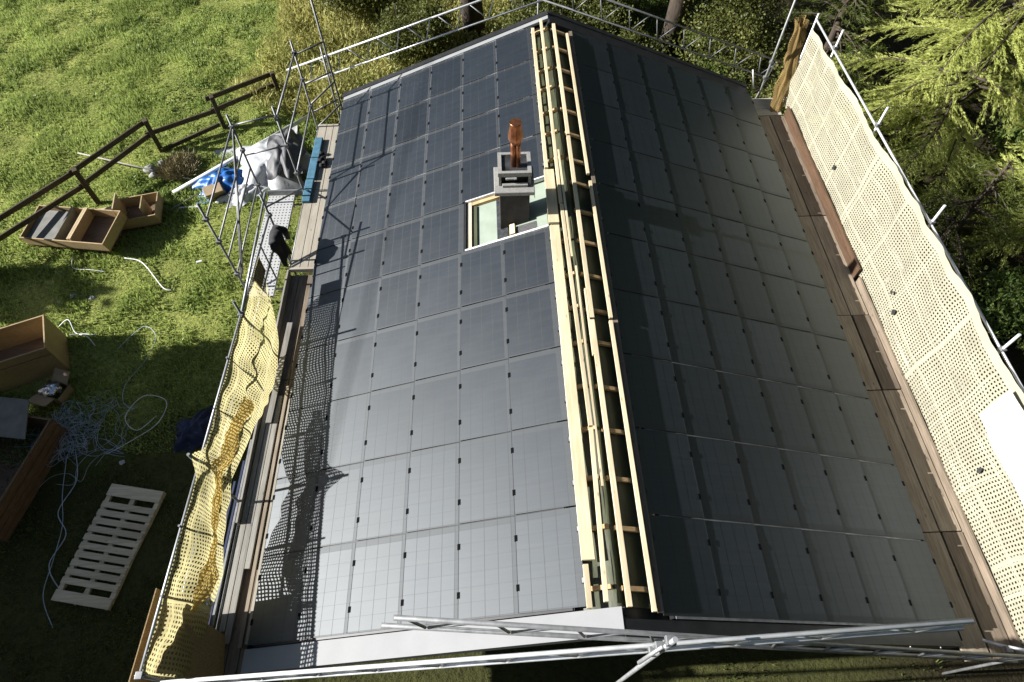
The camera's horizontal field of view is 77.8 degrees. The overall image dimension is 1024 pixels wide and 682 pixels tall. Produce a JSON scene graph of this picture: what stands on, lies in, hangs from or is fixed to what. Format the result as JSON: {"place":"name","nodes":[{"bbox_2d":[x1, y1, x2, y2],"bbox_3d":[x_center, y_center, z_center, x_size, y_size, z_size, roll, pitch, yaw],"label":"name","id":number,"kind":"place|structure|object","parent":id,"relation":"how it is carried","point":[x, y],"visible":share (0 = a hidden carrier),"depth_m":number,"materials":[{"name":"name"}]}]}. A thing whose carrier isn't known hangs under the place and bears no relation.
{"place":"outdoors","nodes":[
{"label":"outdoors","id":0,"kind":"place"},
{"bbox_2d":[0,0,1023,681],"bbox_3d":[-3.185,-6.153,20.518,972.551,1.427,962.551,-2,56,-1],"label":"ground","id":1,"kind":"structure","parent":0,"point":[152,558],"depth_m":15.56,"materials":[{"name":"green plant"}]},
{"bbox_2d":[0,315,69,392],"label":"crate","id":2,"kind":"object","parent":1,"relation":"on","point":[34,349],"visible":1,"depth_m":15.15,"materials":[{"name":"brown wood"}]},
{"bbox_2d":[0,415,70,542],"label":"crate","id":3,"kind":"object","parent":1,"relation":"on","point":[24,484],"visible":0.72,"depth_m":13.66,"materials":[{"name":"brown wood"}]},
{"bbox_2d":[19,205,127,253],"bbox_3d":[-12.072,-3.065,17.571,2.618,0.927,1.155,8,57,6],"label":"crate","id":4,"kind":"object","parent":1,"relation":"on","point":[87,229],"visible":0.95,"depth_m":17.46,"materials":[{"name":"brown wood"}]},
{"bbox_2d":[51,483,166,610],"bbox_3d":[-8.281,4.198,13.110,1.216,0.123,2.420,7,57,5],"label":"pallet","id":5,"kind":"object","parent":1,"relation":"on","point":[86,598],"visible":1,"depth_m":13.02,"materials":[{"name":"brown wood"}]},
{"bbox_2d":[0,408,273,681],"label":"grass","id":6,"kind":"structure","parent":1,"relation":"on","point":[66,565],"depth_m":13.06,"materials":[{"name":"green plant"}]},
{"bbox_2d":[0,71,281,241],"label":"wooden fence","id":7,"kind":"object","parent":1,"relation":"on","point":[77,168],"visible":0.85,"depth_m":18.77,"materials":[{"name":"brown wood"}]},
{"bbox_2d":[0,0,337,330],"bbox_3d":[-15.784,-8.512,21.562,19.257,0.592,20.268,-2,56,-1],"label":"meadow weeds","id":8,"kind":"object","parent":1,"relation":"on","point":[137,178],"visible":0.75,"depth_m":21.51,"materials":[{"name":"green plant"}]},
{"bbox_2d":[134,40,338,681],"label":"scaffold","id":9,"kind":"object","parent":1,"relation":"on","point":[279,205],"visible":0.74,"depth_m":13.49,"materials":[{"name":"metal"}]},
{"bbox_2d":[155,604,225,677],"bbox_3d":[-4.472,4.311,9.019,0.355,1.403,0.871,-2,56,-1],"label":"osb board","id":10,"kind":"object","parent":9,"relation":"on","point":[207,656],"visible":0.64,"depth_m":9.07,"materials":[{"name":"brown wood"}]},
{"bbox_2d":[143,256,278,679],"bbox_3d":[-4.587,1.683,10.681,0.392,2.081,7.329,-2,56,-1],"label":"debris net","id":11,"kind":"object","parent":9,"relation":"hanging from","point":[236,425],"visible":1,"depth_m":9.77,"materials":[{"name":"yellow fabric"}]},
{"bbox_2d":[225,402,276,643],"bbox_3d":[-4.532,2.899,11.116,0.100,0.050,4.400,-2,56,-1],"label":"timber plank","id":12,"kind":"object","parent":9,"relation":"on","point":[237,588],"visible":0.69,"depth_m":10.76,"materials":[{"name":"grey wood"}]},
{"bbox_2d":[214,124,311,189],"bbox_3d":[-7.322,-5.573,19.254,2.764,0.632,3.246,-28,61,-17],"label":"tarp","id":13,"kind":"object","parent":1,"relation":"on","point":[258,164],"visible":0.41,"depth_m":18.87,"materials":[{"name":"white plastic"}]},
{"bbox_2d":[226,0,526,123],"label":"undergrowth","id":14,"kind":"object","parent":1,"relation":"on","point":[307,10],"visible":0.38,"depth_m":22.13,"materials":[{"name":"green plant"}]},
{"bbox_2d":[368,0,462,70],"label":"bush","id":15,"kind":"object","parent":1,"relation":"on","point":[391,20],"visible":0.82,"depth_m":21.09,"materials":[{"name":"green plant"}]},
{"bbox_2d":[286,0,795,127],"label":"scaffold","id":16,"kind":"object","parent":1,"relation":"on","point":[332,73],"visible":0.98,"depth_m":16.04,"materials":[{"name":"metal"}]},
{"bbox_2d":[483,0,637,34],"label":"bush","id":17,"kind":"object","parent":1,"relation":"on","point":[594,5],"visible":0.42,"depth_m":21.71,"materials":[{"name":"green plant"}]},
{"bbox_2d":[160,615,1023,681],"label":"scaffold","id":18,"kind":"object","parent":1,"relation":"on","point":[652,647],"visible":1,"depth_m":6.80,"materials":[{"name":"metal"}]},
{"bbox_2d":[240,10,963,673],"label":"house","id":19,"kind":"structure","parent":1,"relation":"on","point":[620,578],"depth_m":9.59,"materials":[{"name":"black metal"}]},
{"bbox_2d":[248,551,307,644],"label":"solar panel","id":20,"kind":"object","parent":19,"relation":"attached to","point":[276,610],"visible":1,"depth_m":9.65,"materials":[{"name":"black glass"}]},
{"bbox_2d":[263,472,318,555],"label":"solar panel","id":21,"kind":"object","parent":19,"relation":"attached to","point":[291,515],"visible":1,"depth_m":10.37,"materials":[{"name":"black glass"}]},
{"bbox_2d":[277,403,327,478],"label":"solar panel","id":22,"kind":"object","parent":19,"relation":"attached to","point":[304,429],"visible":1,"depth_m":11.09,"materials":[{"name":"black glass"}]},
{"bbox_2d":[289,343,336,410],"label":"solar panel","id":23,"kind":"object","parent":19,"relation":"attached to","point":[313,376],"visible":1,"depth_m":11.80,"materials":[{"name":"black glass"}]},
{"bbox_2d":[299,289,343,350],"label":"solar panel","id":24,"kind":"object","parent":19,"relation":"attached to","point":[322,319],"visible":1,"depth_m":12.53,"materials":[{"name":"black glass"}]},
{"bbox_2d":[296,543,355,639],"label":"solar panel","id":25,"kind":"object","parent":19,"relation":"attached to","point":[326,593],"visible":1,"depth_m":9.40,"materials":[{"name":"black glass"}]},
{"bbox_2d":[309,241,350,297],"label":"solar panel","id":26,"kind":"object","parent":19,"relation":"attached to","point":[330,268],"visible":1,"depth_m":13.24,"materials":[{"name":"black glass"}]},
{"bbox_2d":[308,463,362,548],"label":"solar panel","id":27,"kind":"object","parent":19,"relation":"attached to","point":[336,506],"visible":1,"depth_m":10.12,"materials":[{"name":"black glass"}]},
{"bbox_2d":[319,393,369,469],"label":"solar panel","id":28,"kind":"object","parent":19,"relation":"attached to","point":[345,430],"visible":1,"depth_m":10.83,"materials":[{"name":"black glass"}]},
{"bbox_2d":[329,332,375,400],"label":"solar panel","id":29,"kind":"object","parent":19,"relation":"attached to","point":[353,365],"visible":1,"depth_m":11.55,"materials":[{"name":"black glass"}]},
{"bbox_2d":[337,277,381,340],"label":"solar panel","id":30,"kind":"object","parent":19,"relation":"attached to","point":[359,308],"visible":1,"depth_m":12.27,"materials":[{"name":"black glass"}]},
{"bbox_2d":[344,229,385,286],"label":"solar panel","id":31,"kind":"object","parent":19,"relation":"attached to","point":[365,257],"visible":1,"depth_m":12.99,"materials":[{"name":"black glass"}]},
{"bbox_2d":[347,535,405,633],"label":"solar panel","id":32,"kind":"object","parent":19,"relation":"attached to","point":[376,585],"visible":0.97,"depth_m":9.16,"materials":[{"name":"black glass"}]},
{"bbox_2d":[356,453,409,540],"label":"solar panel","id":33,"kind":"object","parent":19,"relation":"attached to","point":[383,498],"visible":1,"depth_m":9.86,"materials":[{"name":"black glass"}]},
{"bbox_2d":[364,383,413,460],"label":"solar panel","id":34,"kind":"object","parent":19,"relation":"attached to","point":[389,424],"visible":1,"depth_m":10.58,"materials":[{"name":"black glass"}]},
{"bbox_2d":[370,321,416,390],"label":"solar panel","id":35,"kind":"object","parent":19,"relation":"attached to","point":[394,355],"visible":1,"depth_m":11.30,"materials":[{"name":"black glass"}]},
{"bbox_2d":[376,266,420,329],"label":"solar panel","id":36,"kind":"object","parent":19,"relation":"attached to","point":[399,298],"visible":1,"depth_m":12.02,"materials":[{"name":"black glass"}]},
{"bbox_2d":[382,217,422,275],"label":"solar panel","id":37,"kind":"object","parent":19,"relation":"attached to","point":[403,246],"visible":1,"depth_m":12.74,"materials":[{"name":"black glass"}]},
{"bbox_2d":[387,173,425,226],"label":"solar panel","id":38,"kind":"object","parent":19,"relation":"attached to","point":[406,199],"visible":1,"depth_m":13.46,"materials":[{"name":"black glass"}]},
{"bbox_2d":[401,526,458,624],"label":"solar panel","id":39,"kind":"object","parent":19,"relation":"attached to","point":[430,579],"visible":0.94,"depth_m":8.92,"materials":[{"name":"black glass"}]},
{"bbox_2d":[406,443,458,532],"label":"solar panel","id":40,"kind":"object","parent":19,"relation":"attached to","point":[433,491],"visible":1,"depth_m":9.61,"materials":[{"name":"black glass"}]},
{"bbox_2d":[410,371,462,450],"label":"solar panel","id":41,"kind":"object","parent":19,"relation":"attached to","point":[436,412],"visible":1,"depth_m":10.33,"materials":[{"name":"black glass"}]},
{"bbox_2d":[414,308,462,380],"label":"solar panel","id":42,"kind":"object","parent":19,"relation":"attached to","point":[437,343],"visible":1,"depth_m":11.05,"materials":[{"name":"black glass"}]},
{"bbox_2d":[418,254,462,318],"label":"solar panel","id":43,"kind":"object","parent":19,"relation":"attached to","point":[440,286],"visible":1,"depth_m":11.77,"materials":[{"name":"black glass"}]},
{"bbox_2d":[420,204,463,263],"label":"solar panel","id":44,"kind":"object","parent":19,"relation":"attached to","point":[442,233],"visible":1,"depth_m":12.48,"materials":[{"name":"black glass"}]},
{"bbox_2d":[423,161,463,214],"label":"solar panel","id":45,"kind":"object","parent":19,"relation":"attached to","point":[443,187],"visible":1,"depth_m":13.20,"materials":[{"name":"black glass"}]},
{"bbox_2d":[461,148,499,202],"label":"solar panel","id":46,"kind":"object","parent":19,"relation":"attached to","point":[477,171],"visible":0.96,"depth_m":12.99,"materials":[{"name":"black glass"}]},
{"bbox_2d":[461,108,499,158],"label":"solar panel","id":47,"kind":"object","parent":19,"relation":"attached to","point":[480,132],"visible":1,"depth_m":13.67,"materials":[{"name":"black glass"}]},
{"bbox_2d":[460,241,507,306],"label":"solar panel","id":48,"kind":"object","parent":19,"relation":"attached to","point":[482,273],"visible":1,"depth_m":11.51,"materials":[{"name":"black glass"}]},
{"bbox_2d":[459,296,510,368],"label":"solar panel","id":49,"kind":"object","parent":19,"relation":"attached to","point":[483,331],"visible":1,"depth_m":10.80,"materials":[{"name":"black glass"}]},
{"bbox_2d":[458,360,513,440],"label":"solar panel","id":50,"kind":"object","parent":19,"relation":"attached to","point":[484,400],"visible":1,"depth_m":10.08,"materials":[{"name":"black glass"}]},
{"bbox_2d":[457,517,517,618],"bbox_3d":[-0.327,3.091,8.662,0.921,0.038,1.278,-14,55,17],"label":"solar panel","id":51,"kind":"object","parent":19,"relation":"attached to","point":[487,575],"visible":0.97,"depth_m":8.65,"materials":[{"name":"black glass"}]},
{"bbox_2d":[458,432,517,523],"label":"solar panel","id":52,"kind":"object","parent":19,"relation":"attached to","point":[485,478],"visible":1,"depth_m":9.36,"materials":[{"name":"black glass"}]},
{"bbox_2d":[503,227,554,293],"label":"solar panel","id":53,"kind":"object","parent":19,"relation":"attached to","point":[528,261],"visible":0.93,"depth_m":11.26,"materials":[{"name":"black glass"}]},
{"bbox_2d":[505,283,560,357],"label":"solar panel","id":54,"kind":"object","parent":19,"relation":"attached to","point":[532,320],"visible":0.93,"depth_m":10.54,"materials":[{"name":"black glass"}]},
{"bbox_2d":[508,347,567,429],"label":"solar panel","id":55,"kind":"object","parent":19,"relation":"attached to","point":[537,388],"visible":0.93,"depth_m":9.82,"materials":[{"name":"black glass"}]},
{"bbox_2d":[511,421,575,514],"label":"solar panel","id":56,"kind":"object","parent":19,"relation":"attached to","point":[542,467],"visible":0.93,"depth_m":9.11,"materials":[{"name":"black glass"}]},
{"bbox_2d":[514,507,585,613],"bbox_3d":[0.478,2.890,8.414,0.921,0.040,1.278,-14,55,17],"label":"solar panel","id":57,"kind":"object","parent":19,"relation":"attached to","point":[549,564],"visible":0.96,"depth_m":8.39,"materials":[{"name":"black glass"}]},
{"bbox_2d":[589,138,636,192],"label":"solar panel","id":58,"kind":"object","parent":19,"relation":"attached to","point":[612,165],"visible":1,"depth_m":12.69,"materials":[{"name":"black glass"}]},
{"bbox_2d":[596,183,646,241],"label":"solar panel","id":59,"kind":"object","parent":19,"relation":"attached to","point":[621,215],"visible":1,"depth_m":11.97,"materials":[{"name":"black glass"}]},
{"bbox_2d":[604,233,657,296],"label":"solar panel","id":60,"kind":"object","parent":19,"relation":"attached to","point":[630,265],"visible":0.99,"depth_m":11.26,"materials":[{"name":"black glass"}]},
{"bbox_2d":[613,289,671,360],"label":"solar panel","id":61,"kind":"object","parent":19,"relation":"attached to","point":[641,325],"visible":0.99,"depth_m":10.54,"materials":[{"name":"black glass"}]},
{"bbox_2d":[628,150,673,202],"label":"solar panel","id":62,"kind":"object","parent":19,"relation":"attached to","point":[650,176],"visible":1,"depth_m":12.98,"materials":[{"name":"black glass"}]},
{"bbox_2d":[623,354,686,433],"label":"solar panel","id":63,"kind":"object","parent":19,"relation":"attached to","point":[654,395],"visible":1,"depth_m":9.82,"materials":[{"name":"black glass"}]},
{"bbox_2d":[637,194,685,251],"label":"solar panel","id":64,"kind":"object","parent":19,"relation":"attached to","point":[661,223],"visible":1,"depth_m":12.26,"materials":[{"name":"black glass"}]},
{"bbox_2d":[635,428,703,517],"bbox_3d":[2.256,1.884,9.123,0.921,0.038,1.278,10,54,-19],"label":"solar panel","id":65,"kind":"object","parent":19,"relation":"attached to","point":[669,476],"visible":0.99,"depth_m":9.10,"materials":[{"name":"black glass"}]},
{"bbox_2d":[648,244,699,306],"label":"solar panel","id":66,"kind":"object","parent":19,"relation":"attached to","point":[673,277],"visible":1,"depth_m":11.54,"materials":[{"name":"black glass"}]},
{"bbox_2d":[649,515,724,617],"bbox_3d":[2.304,2.969,8.408,0.921,0.040,1.278,11,54,-19],"label":"solar panel","id":67,"kind":"object","parent":19,"relation":"attached to","point":[686,571],"visible":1,"depth_m":8.38,"materials":[{"name":"black glass"}]},
{"bbox_2d":[659,299,714,368],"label":"solar panel","id":68,"kind":"object","parent":19,"relation":"attached to","point":[686,335],"visible":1,"depth_m":10.82,"materials":[{"name":"black glass"}]},
{"bbox_2d":[675,205,723,261],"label":"solar panel","id":69,"kind":"object","parent":19,"relation":"attached to","point":[698,233],"visible":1,"depth_m":12.54,"materials":[{"name":"black glass"}]},
{"bbox_2d":[672,363,732,439],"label":"solar panel","id":70,"kind":"object","parent":19,"relation":"attached to","point":[702,402],"visible":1,"depth_m":10.11,"materials":[{"name":"black glass"}]},
{"bbox_2d":[687,254,738,315],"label":"solar panel","id":71,"kind":"object","parent":19,"relation":"attached to","point":[712,285],"visible":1,"depth_m":11.82,"materials":[{"name":"black glass"}]},
{"bbox_2d":[687,436,753,522],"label":"solar panel","id":72,"kind":"object","parent":19,"relation":"attached to","point":[720,482],"visible":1,"depth_m":9.39,"materials":[{"name":"black glass"}]},
{"bbox_2d":[701,309,756,376],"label":"solar panel","id":73,"kind":"object","parent":19,"relation":"attached to","point":[728,344],"visible":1,"depth_m":11.11,"materials":[{"name":"black glass"}]},
{"bbox_2d":[710,215,758,270],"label":"solar panel","id":74,"kind":"object","parent":19,"relation":"attached to","point":[734,243],"visible":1,"depth_m":12.82,"materials":[{"name":"black glass"}]},
{"bbox_2d":[705,520,777,618],"bbox_3d":[3.111,3.115,8.683,0.921,0.040,1.278,10,54,-19],"label":"solar panel","id":75,"kind":"object","parent":19,"relation":"attached to","point":[741,575],"visible":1,"depth_m":8.67,"materials":[{"name":"black glass"}]},
{"bbox_2d":[716,371,776,446],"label":"solar panel","id":76,"kind":"object","parent":19,"relation":"attached to","point":[746,410],"visible":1,"depth_m":10.39,"materials":[{"name":"black glass"}]},
{"bbox_2d":[724,263,776,323],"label":"solar panel","id":77,"kind":"object","parent":19,"relation":"attached to","point":[750,295],"visible":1,"depth_m":12.10,"materials":[{"name":"black glass"}]},
{"bbox_2d":[734,443,800,527],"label":"solar panel","id":78,"kind":"object","parent":19,"relation":"attached to","point":[767,488],"visible":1,"depth_m":9.67,"materials":[{"name":"black glass"}]},
{"bbox_2d":[740,318,796,384],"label":"solar panel","id":79,"kind":"object","parent":19,"relation":"attached to","point":[768,353],"visible":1,"depth_m":11.38,"materials":[{"name":"black glass"}]},
{"bbox_2d":[745,225,793,279],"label":"solar panel","id":80,"kind":"object","parent":19,"relation":"attached to","point":[768,251],"visible":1,"depth_m":13.10,"materials":[{"name":"black glass"}]},
{"bbox_2d":[760,273,812,332],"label":"solar panel","id":81,"kind":"object","parent":19,"relation":"attached to","point":[783,294],"visible":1,"depth_m":12.38,"materials":[{"name":"black glass"}]},
{"bbox_2d":[758,379,818,452],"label":"solar panel","id":82,"kind":"object","parent":19,"relation":"attached to","point":[787,415],"visible":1,"depth_m":10.67,"materials":[{"name":"black glass"}]},
{"bbox_2d":[755,525,827,621],"bbox_3d":[3.916,3.267,8.966,0.921,0.038,1.278,10,54,-19],"label":"solar panel","id":83,"kind":"object","parent":19,"relation":"attached to","point":[791,577],"visible":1,"depth_m":8.95,"materials":[{"name":"black glass"}]},
{"bbox_2d":[778,326,833,391],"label":"solar panel","id":84,"kind":"object","parent":19,"relation":"attached to","point":[806,362],"visible":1,"depth_m":11.66,"materials":[{"name":"black glass"}]},
{"bbox_2d":[778,449,844,531],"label":"solar panel","id":85,"kind":"object","parent":19,"relation":"attached to","point":[811,491],"visible":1,"depth_m":9.95,"materials":[{"name":"black glass"}]},
{"bbox_2d":[794,281,846,339],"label":"solar panel","id":86,"kind":"object","parent":19,"relation":"attached to","point":[819,309],"visible":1,"depth_m":12.67,"materials":[{"name":"black glass"}]},
{"bbox_2d":[798,387,858,458],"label":"solar panel","id":87,"kind":"object","parent":19,"relation":"attached to","point":[827,423],"visible":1,"depth_m":10.95,"materials":[{"name":"black glass"}]},
{"bbox_2d":[802,530,874,622],"bbox_3d":[4.722,3.415,9.245,0.921,0.039,1.278,11,54,-19],"label":"solar panel","id":88,"kind":"object","parent":19,"relation":"attached to","point":[838,581],"visible":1,"depth_m":9.23,"materials":[{"name":"black glass"}]},
{"bbox_2d":[814,334,869,398],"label":"solar panel","id":89,"kind":"object","parent":19,"relation":"attached to","point":[842,369],"visible":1,"depth_m":11.95,"materials":[{"name":"black glass"}]},
{"bbox_2d":[820,455,886,535],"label":"solar panel","id":90,"kind":"object","parent":19,"relation":"attached to","point":[853,498],"visible":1,"depth_m":10.23,"materials":[{"name":"black glass"}]},
{"bbox_2d":[835,394,895,464],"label":"solar panel","id":91,"kind":"object","parent":19,"relation":"attached to","point":[865,430],"visible":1,"depth_m":11.23,"materials":[{"name":"black glass"}]},
{"bbox_2d":[846,534,916,623],"bbox_3d":[5.526,3.566,9.527,0.921,0.038,1.278,11,54,-19],"label":"solar panel","id":92,"kind":"object","parent":19,"relation":"attached to","point":[886,594],"visible":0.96,"depth_m":9.52,"materials":[{"name":"black glass"}]},
{"bbox_2d":[860,461,925,539],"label":"solar panel","id":93,"kind":"object","parent":19,"relation":"attached to","point":[892,501],"visible":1,"depth_m":10.51,"materials":[{"name":"black glass"}]},
{"bbox_2d":[887,538,956,621],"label":"solar panel","id":94,"kind":"object","parent":19,"relation":"attached to","point":[923,582],"visible":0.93,"depth_m":9.82,"materials":[{"name":"black glass"}]},
{"bbox_2d":[659,0,806,87],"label":"bush","id":95,"kind":"object","parent":1,"relation":"on","point":[741,17],"visible":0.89,"depth_m":20.26,"materials":[{"name":"green plant"}]},
{"bbox_2d":[749,0,898,137],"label":"conifer tree","id":96,"kind":"object","parent":1,"relation":"on","point":[838,21],"visible":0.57,"depth_m":19.42,"materials":[{"name":"green plant"}]},
{"bbox_2d":[752,13,1023,661],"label":"scaffold","id":97,"kind":"object","parent":1,"relation":"on","point":[839,267],"visible":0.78,"depth_m":12.16,"materials":[{"name":"wood"}]},
{"bbox_2d":[783,28,1023,654],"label":"debris net","id":98,"kind":"object","parent":97,"relation":"attached to","point":[983,339],"visible":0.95,"depth_m":11.83,"materials":[{"name":"white fabric"}]},
{"bbox_2d":[979,389,1023,505],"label":"tarpaulin","id":99,"kind":"object","parent":98,"relation":"attached to","point":[1002,417],"visible":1,"depth_m":9.81,"materials":[{"name":"white plastic"}]},
{"bbox_2d":[801,0,1023,256],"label":"larch tree","id":100,"kind":"object","parent":1,"relation":"on","point":[996,31],"visible":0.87,"depth_m":17.65,"materials":[{"name":"green plant"}]},
{"bbox_2d":[857,150,1023,342],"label":"conifer tree","id":101,"kind":"object","parent":1,"relation":"on","point":[949,233],"visible":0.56,"depth_m":15.89,"materials":[{"name":"green plant"}]},
{"bbox_2d":[885,122,1023,348],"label":"larch tree","id":102,"kind":"object","parent":1,"relation":"on","point":[1019,227],"visible":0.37,"depth_m":17.05,"materials":[{"name":"green plant"}]},
{"bbox_2d":[972,260,1023,354],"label":"shrub","id":103,"kind":"object","parent":1,"relation":"on","point":[998,316],"visible":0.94,"depth_m":16.23,"materials":[{"name":"green plant"}]},
{"bbox_2d":[372,0,753,97],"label":"grass","id":104,"kind":"structure","parent":0,"point":[659,25],"depth_m":23.57,"materials":[{"name":"green plant"}]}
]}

